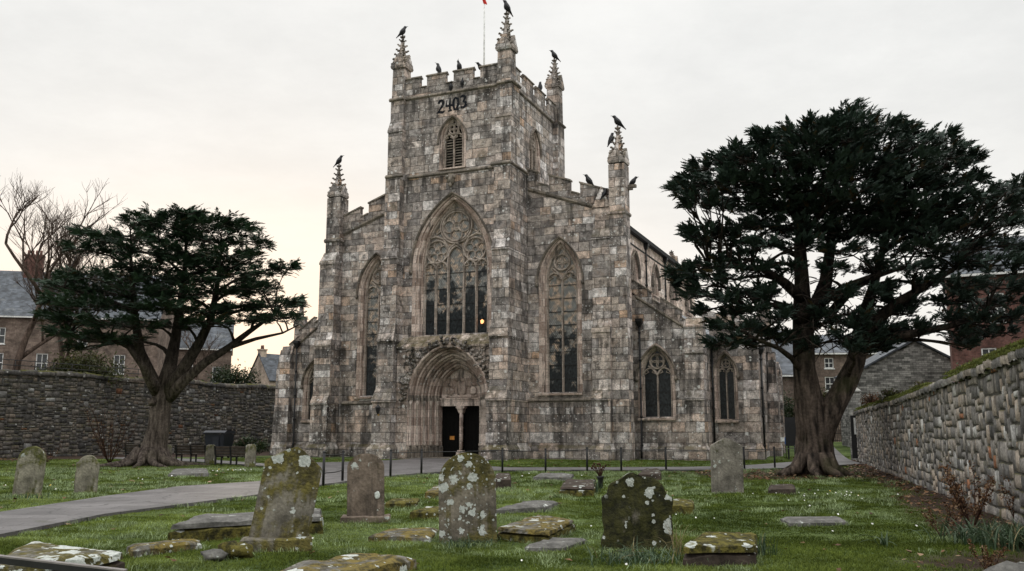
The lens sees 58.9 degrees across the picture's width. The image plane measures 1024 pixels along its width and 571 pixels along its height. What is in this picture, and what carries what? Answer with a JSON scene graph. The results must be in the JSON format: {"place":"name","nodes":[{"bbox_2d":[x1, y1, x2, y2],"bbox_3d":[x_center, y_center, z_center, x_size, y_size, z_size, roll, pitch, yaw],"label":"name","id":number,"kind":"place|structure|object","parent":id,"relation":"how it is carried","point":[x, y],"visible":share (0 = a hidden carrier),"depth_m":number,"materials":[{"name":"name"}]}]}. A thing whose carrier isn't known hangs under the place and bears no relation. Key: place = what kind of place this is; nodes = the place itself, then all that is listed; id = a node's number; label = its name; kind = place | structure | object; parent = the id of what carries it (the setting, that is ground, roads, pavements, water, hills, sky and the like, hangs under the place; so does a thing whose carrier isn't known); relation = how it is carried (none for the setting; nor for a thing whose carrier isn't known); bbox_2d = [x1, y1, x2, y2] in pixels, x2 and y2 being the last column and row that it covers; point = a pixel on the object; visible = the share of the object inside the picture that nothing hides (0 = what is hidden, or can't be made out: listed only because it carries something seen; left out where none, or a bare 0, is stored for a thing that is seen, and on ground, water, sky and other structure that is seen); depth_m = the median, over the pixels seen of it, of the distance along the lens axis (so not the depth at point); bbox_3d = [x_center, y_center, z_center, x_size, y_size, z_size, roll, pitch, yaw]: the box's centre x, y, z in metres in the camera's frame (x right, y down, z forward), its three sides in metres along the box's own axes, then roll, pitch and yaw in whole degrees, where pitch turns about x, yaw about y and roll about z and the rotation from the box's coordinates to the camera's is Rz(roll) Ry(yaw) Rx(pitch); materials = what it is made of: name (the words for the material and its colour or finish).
{"place":"outdoors","nodes":[
{"label":"outdoors","id":0,"kind":"place"},
{"bbox_2d":[0,448,862,537],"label":"path","id":1,"kind":"structure","parent":0,"point":[18,521],"depth_m":23.96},
{"bbox_2d":[0,442,1023,570],"bbox_3d":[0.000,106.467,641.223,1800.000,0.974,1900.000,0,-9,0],"label":"ground","id":2,"kind":"structure","parent":0,"point":[846,451],"depth_m":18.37,"materials":[{"name":"plant"}]},
{"bbox_2d":[5,491,49,499],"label":"long grass clump","id":3,"kind":"object","parent":2,"relation":"on","point":[28,496],"visible":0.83,"depth_m":23.51,"materials":[{"name":"green plant"}]},
{"bbox_2d":[12,446,46,495],"bbox_3d":[-13.258,5.232,24.886,0.811,1.623,0.248,2,-9,-10],"label":"headstone","id":4,"kind":"object","parent":2,"relation":"on","point":[30,469],"visible":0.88,"depth_m":24.83,"materials":[{"name":"stone"}]},
{"bbox_2d":[0,541,124,570],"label":"grave slab","id":5,"kind":"structure","parent":2,"relation":"on","point":[62,553],"depth_m":10.26,"materials":[{"name":"stone"}]},
{"bbox_2d":[0,172,125,369],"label":"bare tree","id":6,"kind":"object","parent":2,"relation":"on","point":[21,353],"visible":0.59,"depth_m":72.02,"materials":[{"name":"brown plant"}]},
{"bbox_2d":[0,555,126,570],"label":"metal handrail","id":7,"kind":"object","parent":2,"relation":"on","point":[36,563],"visible":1,"depth_m":5.93,"materials":[{"name":"black metal"}]},
{"bbox_2d":[13,207,133,364],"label":"bare tree","id":8,"kind":"object","parent":2,"relation":"on","point":[81,257],"visible":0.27,"depth_m":75.36,"materials":[{"name":"brown plant"}]},
{"bbox_2d":[0,250,173,382],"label":"stone house","id":9,"kind":"structure","parent":2,"relation":"on","point":[15,317],"depth_m":101.55,"materials":[{"name":"stone"}]},
{"bbox_2d":[0,327,5,344],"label":"window","id":10,"kind":"structure","parent":9,"relation":"in","point":[2,329],"depth_m":99.68,"materials":[{"name":"white paint"}]},
{"bbox_2d":[35,353,47,370],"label":"window","id":11,"kind":"structure","parent":9,"relation":"in","point":[39,357],"depth_m":100.10,"materials":[{"name":"white paint"}]},
{"bbox_2d":[113,355,124,374],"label":"window","id":12,"kind":"structure","parent":9,"relation":"in","point":[116,357],"depth_m":101.75,"materials":[{"name":"white paint"}]},
{"bbox_2d":[74,455,99,493],"bbox_3d":[-12.107,5.511,25.804,0.636,1.350,0.208,2,-10,-12],"label":"headstone","id":13,"kind":"object","parent":2,"relation":"on","point":[87,472],"visible":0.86,"depth_m":25.75,"materials":[{"name":"stone"}]},
{"bbox_2d":[80,393,143,462],"bbox_3d":[-22.899,8.125,51.800,4.113,4.065,3.321,0,-9,0],"label":"red stem shrub","id":14,"kind":"object","parent":2,"relation":"on","point":[102,440],"visible":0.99,"depth_m":51.98,"materials":[{"name":"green plant"}]},
{"bbox_2d":[124,444,140,456],"bbox_3d":[-23.072,10.402,56.504,2.014,1.012,0.748,-1,-9,8],"label":"park bench","id":15,"kind":"object","parent":2,"relation":"on","point":[127,448],"visible":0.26,"depth_m":56.36,"materials":[{"name":"brown wood"}]},
{"bbox_2d":[0,369,275,457],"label":"stone wall","id":16,"kind":"structure","parent":2,"relation":"on","point":[47,408],"depth_m":72.11,"materials":[{"name":"stone"}]},
{"bbox_2d":[0,359,139,374],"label":"iron railing","id":17,"kind":"object","parent":16,"relation":"on","point":[34,366],"visible":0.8,"depth_m":69.57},
{"bbox_2d":[24,348,138,386],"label":"evergreen bush","id":18,"kind":"object","parent":16,"relation":"on","point":[76,359],"visible":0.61,"depth_m":72.94,"materials":[{"name":"green plant"}]},
{"bbox_2d":[126,539,201,557],"bbox_3d":[-4.930,3.771,12.923,0.470,0.244,1.341,-7,-12,37],"label":"grave slab","id":19,"kind":"object","parent":2,"relation":"on","point":[155,548],"visible":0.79,"depth_m":12.73,"materials":[{"name":"stone"}]},
{"bbox_2d":[28,201,311,467],"bbox_3d":[-18.887,2.450,49.450,17.167,15.863,13.701,0,-9,0],"label":"cedar tree","id":20,"kind":"object","parent":2,"relation":"on","point":[169,383],"visible":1,"depth_m":47.58,"materials":[{"name":"green plant"}]},
{"bbox_2d":[168,468,208,476],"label":"grave slab","id":21,"kind":"structure","parent":2,"relation":"on","point":[200,472],"depth_m":36.73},
{"bbox_2d":[175,445,206,462],"bbox_3d":[-18.555,9.786,52.751,2.014,1.012,0.748,-2,-10,12],"label":"park bench","id":22,"kind":"object","parent":2,"relation":"on","point":[179,448],"visible":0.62,"depth_m":52.54,"materials":[{"name":"brown wood"}]},
{"bbox_2d":[181,326,224,379],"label":"bare tree","id":23,"kind":"object","parent":2,"relation":"on","point":[204,352],"visible":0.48,"depth_m":88.93,"materials":[{"name":"brown plant"}]},
{"bbox_2d":[177,324,233,384],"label":"stone house","id":24,"kind":"structure","parent":2,"relation":"on","point":[225,335],"depth_m":113.24,"materials":[{"name":"stone"}]},
{"bbox_2d":[205,445,214,463],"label":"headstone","id":25,"kind":"object","parent":2,"relation":"on","point":[209,456],"visible":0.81,"depth_m":51.44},
{"bbox_2d":[200,549,228,561],"bbox_3d":[-3.930,3.559,11.933,0.357,0.193,0.320,0,-9,0],"label":"rock","id":26,"kind":"object","parent":2,"relation":"on","point":[213,554],"visible":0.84,"depth_m":11.86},
{"bbox_2d":[203,430,235,457],"bbox_3d":[-20.215,10.947,62.505,1.600,1.880,1.655,-2,-9,10],"label":"wheelie bin","id":27,"kind":"object","parent":2,"relation":"on","point":[220,437],"visible":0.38,"depth_m":61.99,"materials":[{"name":"black plastic"}]},
{"bbox_2d":[214,446,245,464],"bbox_3d":[-14.942,9.106,48.603,2.014,1.012,0.748,-3,-10,16],"label":"park bench","id":28,"kind":"object","parent":2,"relation":"on","point":[233,451],"visible":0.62,"depth_m":48.44,"materials":[{"name":"brown wood"}]},
{"bbox_2d":[198,359,263,388],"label":"evergreen bush","id":29,"kind":"object","parent":2,"relation":"on","point":[228,376],"visible":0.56,"depth_m":90.94,"materials":[{"name":"green plant"}]},
{"bbox_2d":[218,540,253,558],"bbox_3d":[-3.743,3.611,12.274,0.506,0.325,0.397,-5,-10,26],"label":"rock","id":30,"kind":"object","parent":2,"relation":"on","point":[236,549],"visible":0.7,"depth_m":12.14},
{"bbox_2d":[167,508,323,541],"bbox_3d":[-4.414,4.092,15.455,3.277,0.430,1.579,7,-11,-35],"label":"chest tomb","id":31,"kind":"object","parent":2,"relation":"on","point":[207,527],"visible":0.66,"depth_m":14.46,"materials":[{"name":"stone"}]},
{"bbox_2d":[245,444,255,466],"bbox_3d":[-13.380,8.779,46.391,0.487,1.300,0.321,0,-9,0],"label":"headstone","id":32,"kind":"object","parent":2,"relation":"on","point":[250,456],"visible":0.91,"depth_m":46.27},
{"bbox_2d":[233,433,270,457],"bbox_3d":[-18.859,11.485,65.007,3.264,1.848,2.598,0,-9,0],"label":"evergreen bush","id":33,"kind":"object","parent":2,"relation":"on","point":[261,445],"visible":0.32,"depth_m":64.78,"materials":[{"name":"green plant"}]},
{"bbox_2d":[246,345,279,385],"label":"cottage","id":34,"kind":"structure","parent":2,"relation":"on","point":[267,371],"depth_m":129.69,"materials":[{"name":"beige stone"}]},
{"bbox_2d":[240,447,321,551],"bbox_3d":[-3.328,3.227,13.099,1.107,1.763,0.437,2,-10,-13],"label":"headstone","id":35,"kind":"object","parent":2,"relation":"on","point":[286,500],"visible":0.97,"depth_m":13.08,"materials":[{"name":"stone"}]},
{"bbox_2d":[281,553,416,570],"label":"grave slab","id":36,"kind":"structure","parent":2,"relation":"on","point":[364,562],"depth_m":10.84,"materials":[{"name":"stone"}]},
{"bbox_2d":[340,453,390,522],"bbox_3d":[-2.848,4.100,17.739,0.951,1.609,0.437,1,-9,-6],"label":"headstone","id":37,"kind":"object","parent":2,"relation":"on","point":[365,486],"visible":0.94,"depth_m":17.70,"materials":[{"name":"stone"}]},
{"bbox_2d":[385,498,419,507],"bbox_3d":[-2.543,5.133,21.243,0.743,0.251,1.262,0,-9,0],"label":"kerb stone","id":38,"kind":"object","parent":2,"relation":"on","point":[398,502],"visible":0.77,"depth_m":20.78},
{"bbox_2d":[368,527,437,542],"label":"grave slab","id":39,"kind":"structure","parent":2,"relation":"on","point":[423,534],"depth_m":14.28,"materials":[{"name":"stone"}]},
{"bbox_2d":[409,506,438,519],"bbox_3d":[-1.626,4.693,18.600,0.644,0.263,1.306,-1,-9,9],"label":"kerb stone","id":40,"kind":"object","parent":2,"relation":"on","point":[428,512],"visible":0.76,"depth_m":18.02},
{"bbox_2d":[425,486,438,498],"bbox_3d":[-2.013,5.690,24.817,0.511,0.308,2.773,0,-9,0],"label":"kerb stone","id":41,"kind":"object","parent":2,"relation":"on","point":[433,492],"visible":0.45,"depth_m":23.50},
{"bbox_2d":[438,452,496,542],"bbox_3d":[-0.695,3.469,14.308,0.932,1.645,0.265,0,-9,-2],"label":"headstone","id":42,"kind":"object","parent":2,"relation":"on","point":[467,491],"visible":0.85,"depth_m":14.23,"materials":[{"name":"stone"}]},
{"bbox_2d":[426,534,517,548],"bbox_3d":[-0.614,3.902,13.890,1.407,0.202,1.193,0,-9,0],"label":"long grass clump","id":43,"kind":"object","parent":2,"relation":"on","point":[469,543],"visible":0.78,"depth_m":13.77,"materials":[{"name":"green plant"}]},
{"bbox_2d":[50,469,916,564],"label":"flowers","id":44,"kind":"object","parent":2,"relation":"on","point":[676,514],"visible":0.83,"depth_m":21.97,"materials":[{"name":"white plant"}]},
{"bbox_2d":[495,473,510,488],"bbox_3d":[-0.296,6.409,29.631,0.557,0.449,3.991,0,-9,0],"label":"stone stump","id":45,"kind":"object","parent":2,"relation":"on","point":[503,480],"visible":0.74,"depth_m":27.74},
{"bbox_2d":[0,457,1022,570],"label":"fallen leaves","id":46,"kind":"object","parent":2,"relation":"on","point":[869,473],"visible":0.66,"depth_m":30.19,"materials":[{"name":"plant"}]},
{"bbox_2d":[496,500,557,513],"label":"grave slab","id":47,"kind":"structure","parent":2,"relation":"on","point":[531,505],"depth_m":19.66,"materials":[{"name":"stone"}]},
{"bbox_2d":[269,11,785,460],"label":"church","id":48,"kind":"structure","parent":2,"relation":"on","point":[582,337],"depth_m":63.65,"materials":[{"name":"stone"}]},
{"bbox_2d":[300,359,313,422],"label":"window","id":49,"kind":"structure","parent":48,"relation":"in","point":[308,375],"depth_m":72.13,"materials":[{"name":"stone"}]},
{"bbox_2d":[333,155,344,166],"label":"crow","id":50,"kind":"object","parent":48,"relation":"on","point":[338,160],"visible":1,"depth_m":71.92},
{"bbox_2d":[354,252,381,398],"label":"window","id":51,"kind":"structure","parent":48,"relation":"in","point":[368,296],"depth_m":69.20,"materials":[{"name":"stone"}]},
{"bbox_2d":[396,26,407,37],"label":"crow","id":52,"kind":"object","parent":48,"relation":"on","point":[402,31],"visible":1,"depth_m":68.77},
{"bbox_2d":[409,192,491,335],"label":"window","id":53,"kind":"structure","parent":48,"relation":"in","point":[452,252],"depth_m":64.68,"materials":[{"name":"glass"}]},
{"bbox_2d":[437,114,467,170],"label":"belfry window","id":54,"kind":"structure","parent":48,"relation":"in","point":[453,135],"depth_m":65.77,"materials":[{"name":"stone"}]},
{"bbox_2d":[482,0,486,64],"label":"flagpole","id":55,"kind":"object","parent":48,"relation":"on","point":[484,2],"visible":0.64,"depth_m":71.58,"materials":[{"name":"metal"}]},
{"bbox_2d":[503,0,512,16],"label":"crow","id":56,"kind":"object","parent":48,"relation":"on","point":[507,8],"visible":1,"depth_m":65.51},
{"bbox_2d":[529,127,542,182],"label":"belfry window","id":57,"kind":"structure","parent":48,"relation":"in","point":[535,147],"depth_m":68.98,"materials":[{"name":"stone"}]},
{"bbox_2d":[549,50,560,61],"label":"crow","id":58,"kind":"object","parent":48,"relation":"on","point":[554,55],"visible":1,"depth_m":74.09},
{"bbox_2d":[535,235,583,395],"bbox_3d":[3.413,2.059,62.972,3.660,11.234,0.811,-4,-10,23],"label":"window","id":59,"kind":"structure","parent":48,"relation":"in","point":[559,271],"depth_m":63.16,"materials":[{"name":"stone"}]},
{"bbox_2d":[583,174,593,184],"bbox_3d":[5.421,-7.294,63.556,0.966,1.075,0.460,-2,-10,15],"label":"crow","id":60,"kind":"object","parent":48,"relation":"on","point":[589,180],"visible":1,"depth_m":63.43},
{"bbox_2d":[607,133,613,146],"bbox_3d":[6.863,-10.116,62.915,0.422,1.146,0.582,-5,-10,26],"label":"crow","id":61,"kind":"object","parent":48,"relation":"attached to","point":[611,139],"visible":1,"depth_m":62.78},
{"bbox_2d":[612,115,625,129],"bbox_3d":[7.393,-11.355,63.152,1.103,1.035,0.475,0,-9,0],"label":"crow","id":62,"kind":"object","parent":48,"relation":"on","point":[617,122],"visible":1,"depth_m":63.03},
{"bbox_2d":[631,249,641,282],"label":"window","id":63,"kind":"structure","parent":48,"relation":"in","point":[635,262],"depth_m":68.71,"materials":[{"name":"stone"}]},
{"bbox_2d":[651,263,660,299],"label":"window","id":64,"kind":"structure","parent":48,"relation":"in","point":[655,280],"depth_m":74.31,"materials":[{"name":"stone"}]},
{"bbox_2d":[635,343,677,420],"bbox_3d":[9.776,6.510,61.195,2.960,5.273,0.681,-4,-10,23],"label":"window","id":65,"kind":"structure","parent":48,"relation":"in","point":[658,370],"depth_m":61.37,"materials":[{"name":"glass"}]},
{"bbox_2d":[669,284,677,305],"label":"window","id":66,"kind":"structure","parent":48,"relation":"in","point":[672,295],"depth_m":79.98,"materials":[{"name":"stone"}]},
{"bbox_2d":[685,299,692,316],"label":"window","id":67,"kind":"structure","parent":48,"relation":"in","point":[688,303],"depth_m":85.60,"materials":[{"name":"stone"}]},
{"bbox_2d":[713,350,739,422],"bbox_3d":[14.484,6.847,61.305,1.960,4.944,0.661,-4,-10,23],"label":"window","id":68,"kind":"structure","parent":48,"relation":"in","point":[725,370],"depth_m":61.45,"materials":[{"name":"glass"}]},
{"bbox_2d":[497,515,575,543],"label":"grave slab","id":69,"kind":"structure","parent":2,"relation":"on","point":[538,528],"depth_m":14.40,"materials":[{"name":"stone"}]},
{"bbox_2d":[533,473,573,480],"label":"grave slab","id":70,"kind":"structure","parent":2,"relation":"on","point":[557,476],"depth_m":33.10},
{"bbox_2d":[524,537,587,552],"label":"grave slab","id":71,"kind":"structure","parent":2,"relation":"on","point":[553,543],"depth_m":13.22,"materials":[{"name":"stone"}]},
{"bbox_2d":[322,446,794,485],"bbox_3d":[3.263,7.678,39.897,28.006,1.170,5.141,7,-12,-38],"label":"iron railing","id":72,"kind":"object","parent":2,"relation":"on","point":[390,465],"visible":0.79,"depth_m":39.95,"materials":[{"name":"metal"}]},
{"bbox_2d":[559,479,595,496],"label":"grave slab","id":73,"kind":"structure","parent":2,"relation":"on","point":[579,488],"depth_m":24.57,"materials":[{"name":"stone"}]},
{"bbox_2d":[593,479,601,492],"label":"strap leaf plant","id":74,"kind":"object","parent":2,"relation":"on","point":[596,487],"visible":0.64,"depth_m":26.27,"materials":[{"name":"green plant"}]},
{"bbox_2d":[591,463,606,487],"bbox_3d":[2.698,5.851,27.948,0.404,0.766,0.442,4,-10,-24],"label":"flower vase","id":75,"kind":"object","parent":2,"relation":"on","point":[600,477],"visible":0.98,"depth_m":27.91,"materials":[{"name":"black metal"}]},
{"bbox_2d":[601,473,672,550],"bbox_3d":[1.806,3.408,13.141,1.044,1.370,0.309,-1,-9,4],"label":"headstone","id":76,"kind":"object","parent":2,"relation":"on","point":[634,505],"visible":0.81,"depth_m":13.04,"materials":[{"name":"stone"}]},
{"bbox_2d":[578,535,707,569],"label":"long grass clump","id":77,"kind":"object","parent":2,"relation":"on","point":[636,554],"visible":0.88,"depth_m":11.72,"materials":[{"name":"green plant"}]},
{"bbox_2d":[638,468,661,480],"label":"grave slab","id":78,"kind":"structure","parent":2,"relation":"on","point":[654,473],"depth_m":33.01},
{"bbox_2d":[652,526,700,557],"bbox_3d":[2.270,3.464,12.240,0.916,0.457,0.595,0,-9,0],"label":"dry grass tuft","id":79,"kind":"object","parent":2,"relation":"on","point":[680,541],"visible":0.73,"depth_m":12.31,"materials":[{"name":"brown plant"}]},
{"bbox_2d":[672,498,694,514],"bbox_3d":[3.765,4.898,19.989,0.530,0.308,1.892,-2,-10,12],"label":"kerb stone","id":80,"kind":"object","parent":2,"relation":"on","point":[683,506],"visible":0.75,"depth_m":19.16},
{"bbox_2d":[682,531,757,567],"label":"grave slab","id":81,"kind":"structure","parent":2,"relation":"on","point":[719,548],"depth_m":11.44,"materials":[{"name":"stone"}]},
{"bbox_2d":[710,438,743,493],"bbox_3d":[6.184,5.310,26.089,0.910,1.832,0.216,-1,-9,5],"label":"headstone","id":82,"kind":"object","parent":2,"relation":"on","point":[726,455],"visible":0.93,"depth_m":26.02,"materials":[{"name":"stone"}]},
{"bbox_2d":[735,530,788,555],"bbox_3d":[3.445,3.561,12.477,0.719,0.345,0.452,-6,-11,33],"label":"long grass clump","id":83,"kind":"object","parent":2,"relation":"on","point":[763,548],"visible":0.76,"depth_m":12.44,"materials":[{"name":"green plant"}]},
{"bbox_2d":[768,484,795,494],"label":"grave slab","id":84,"kind":"structure","parent":2,"relation":"on","point":[787,489],"depth_m":25.66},
{"bbox_2d":[771,331,793,406],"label":"slate house","id":85,"kind":"structure","parent":2,"relation":"on","point":[786,364],"depth_m":86.06,"materials":[{"name":"stone"}]},
{"bbox_2d":[783,380,794,421],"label":"evergreen bush","id":86,"kind":"object","parent":2,"relation":"on","point":[789,411],"visible":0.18,"depth_m":78.87,"materials":[{"name":"green plant"}]},
{"bbox_2d":[784,417,795,459],"bbox_3d":[18.311,10.013,59.159,0.900,2.800,0.100,-1,-9,5],"label":"notice board","id":87,"kind":"object","parent":2,"relation":"on","point":[790,432],"visible":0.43,"depth_m":59.20,"materials":[{"name":"black metal"}]},
{"bbox_2d":[780,516,847,526],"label":"grave slab","id":88,"kind":"structure","parent":2,"relation":"on","point":[804,521],"depth_m":16.91,"materials":[{"name":"stone"}]},
{"bbox_2d":[659,97,1023,476],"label":"yew tree","id":89,"kind":"object","parent":2,"relation":"on","point":[895,210],"visible":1,"depth_m":37.35,"materials":[{"name":"green plant"}]},
{"bbox_2d":[815,335,877,441],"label":"stone house","id":90,"kind":"structure","parent":2,"relation":"on","point":[829,368],"depth_m":95.98,"materials":[{"name":"stone"}]},
{"bbox_2d":[824,358,834,368],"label":"window","id":91,"kind":"structure","parent":90,"relation":"in","point":[828,362],"depth_m":96.17,"materials":[{"name":"white paint"}]},
{"bbox_2d":[825,377,834,391],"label":"window","id":92,"kind":"structure","parent":90,"relation":"in","point":[829,381],"depth_m":95.84,"materials":[{"name":"white paint"}]},
{"bbox_2d":[848,388,860,460],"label":"stone pillar","id":93,"kind":"structure","parent":2,"relation":"on","point":[854,403],"depth_m":57.80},
{"bbox_2d":[857,532,896,546],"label":"strap leaf plant","id":94,"kind":"object","parent":2,"relation":"on","point":[883,540],"visible":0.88,"depth_m":13.51,"materials":[{"name":"green plant"}]},
{"bbox_2d":[834,341,950,446],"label":"ruined gable","id":95,"kind":"structure","parent":2,"relation":"on","point":[903,369],"depth_m":70.01,"materials":[{"name":"stone"}]},
{"bbox_2d":[852,338,1023,524],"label":"stone wall","id":96,"kind":"structure","parent":2,"relation":"on","point":[916,436],"depth_m":21.88,"materials":[{"name":"stone"}]},
{"bbox_2d":[850,415,857,457],"bbox_3d":[21.120,9.281,55.624,0.560,2.600,0.135,-3,-10,18],"label":"notice board","id":97,"kind":"object","parent":96,"relation":"attached to","point":[853,436],"visible":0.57,"depth_m":55.62,"materials":[{"name":"black metal"}]},
{"bbox_2d":[858,392,878,407],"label":"wall plant","id":98,"kind":"object","parent":96,"relation":"on","point":[870,399],"depth_m":46.56,"materials":[{"name":"brown plant"}]},
{"bbox_2d":[878,386,901,402],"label":"wall plant","id":99,"kind":"object","parent":96,"relation":"on","point":[888,392],"depth_m":37.68,"materials":[{"name":"green plant"}]},
{"bbox_2d":[918,486,967,536],"bbox_3d":[7.115,3.700,14.904,0.423,0.840,0.943,6,-11,-31],"label":"red stem shrub","id":100,"kind":"object","parent":2,"relation":"on","point":[947,514],"visible":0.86,"depth_m":14.82,"materials":[{"name":"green plant"}]},
{"bbox_2d":[903,512,1023,547],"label":"strap leaf plant","id":101,"kind":"object","parent":2,"relation":"on","point":[963,535],"visible":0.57,"depth_m":13.96,"materials":[{"name":"green plant"}]},
{"bbox_2d":[937,460,995,525],"bbox_3d":[8.243,3.764,16.413,0.901,1.202,0.994,-3,-10,17],"label":"red stem shrub","id":102,"kind":"object","parent":2,"relation":"on","point":[955,487],"visible":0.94,"depth_m":16.23,"materials":[{"name":"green plant"}]},
{"bbox_2d":[942,236,1023,382],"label":"brick house","id":103,"kind":"structure","parent":2,"relation":"on","point":[964,356],"depth_m":59.83,"materials":[{"name":"brick"}]},
{"bbox_2d":[981,348,995,368],"bbox_3d":[31.317,5.050,59.420,1.060,1.920,0.270,-4,-10,25],"label":"window","id":104,"kind":"structure","parent":103,"relation":"in","point":[983,350],"depth_m":59.67,"materials":[{"name":"white paint"}]},
{"bbox_2d":[967,539,1006,568],"bbox_3d":[5.697,3.248,10.879,0.473,0.422,0.285,5,-11,-28],"label":"red stem shrub","id":105,"kind":"object","parent":2,"relation":"on","point":[985,557],"visible":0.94,"depth_m":10.89,"materials":[{"name":"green plant"}]},
{"bbox_2d":[957,516,1023,552],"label":"strap leaf plant","id":106,"kind":"object","parent":2,"relation":"on","point":[990,541],"visible":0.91,"depth_m":13.38,"materials":[{"name":"green plant"}]},
{"bbox_2d":[983,561,1023,570],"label":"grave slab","id":107,"kind":"object","parent":2,"relation":"on","point":[1008,566],"visible":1,"depth_m":8.29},
{"bbox_2d":[998,475,1015,518],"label":"red stem shrub","id":108,"kind":"object","parent":2,"relation":"on","point":[1004,493],"visible":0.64,"depth_m":17.30,"materials":[{"name":"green plant"}]},
{"bbox_2d":[0,0,1023,380],"label":"sky","id":109,"kind":"structure","parent":0,"point":[250,107],"materials":[{"name":"white"}]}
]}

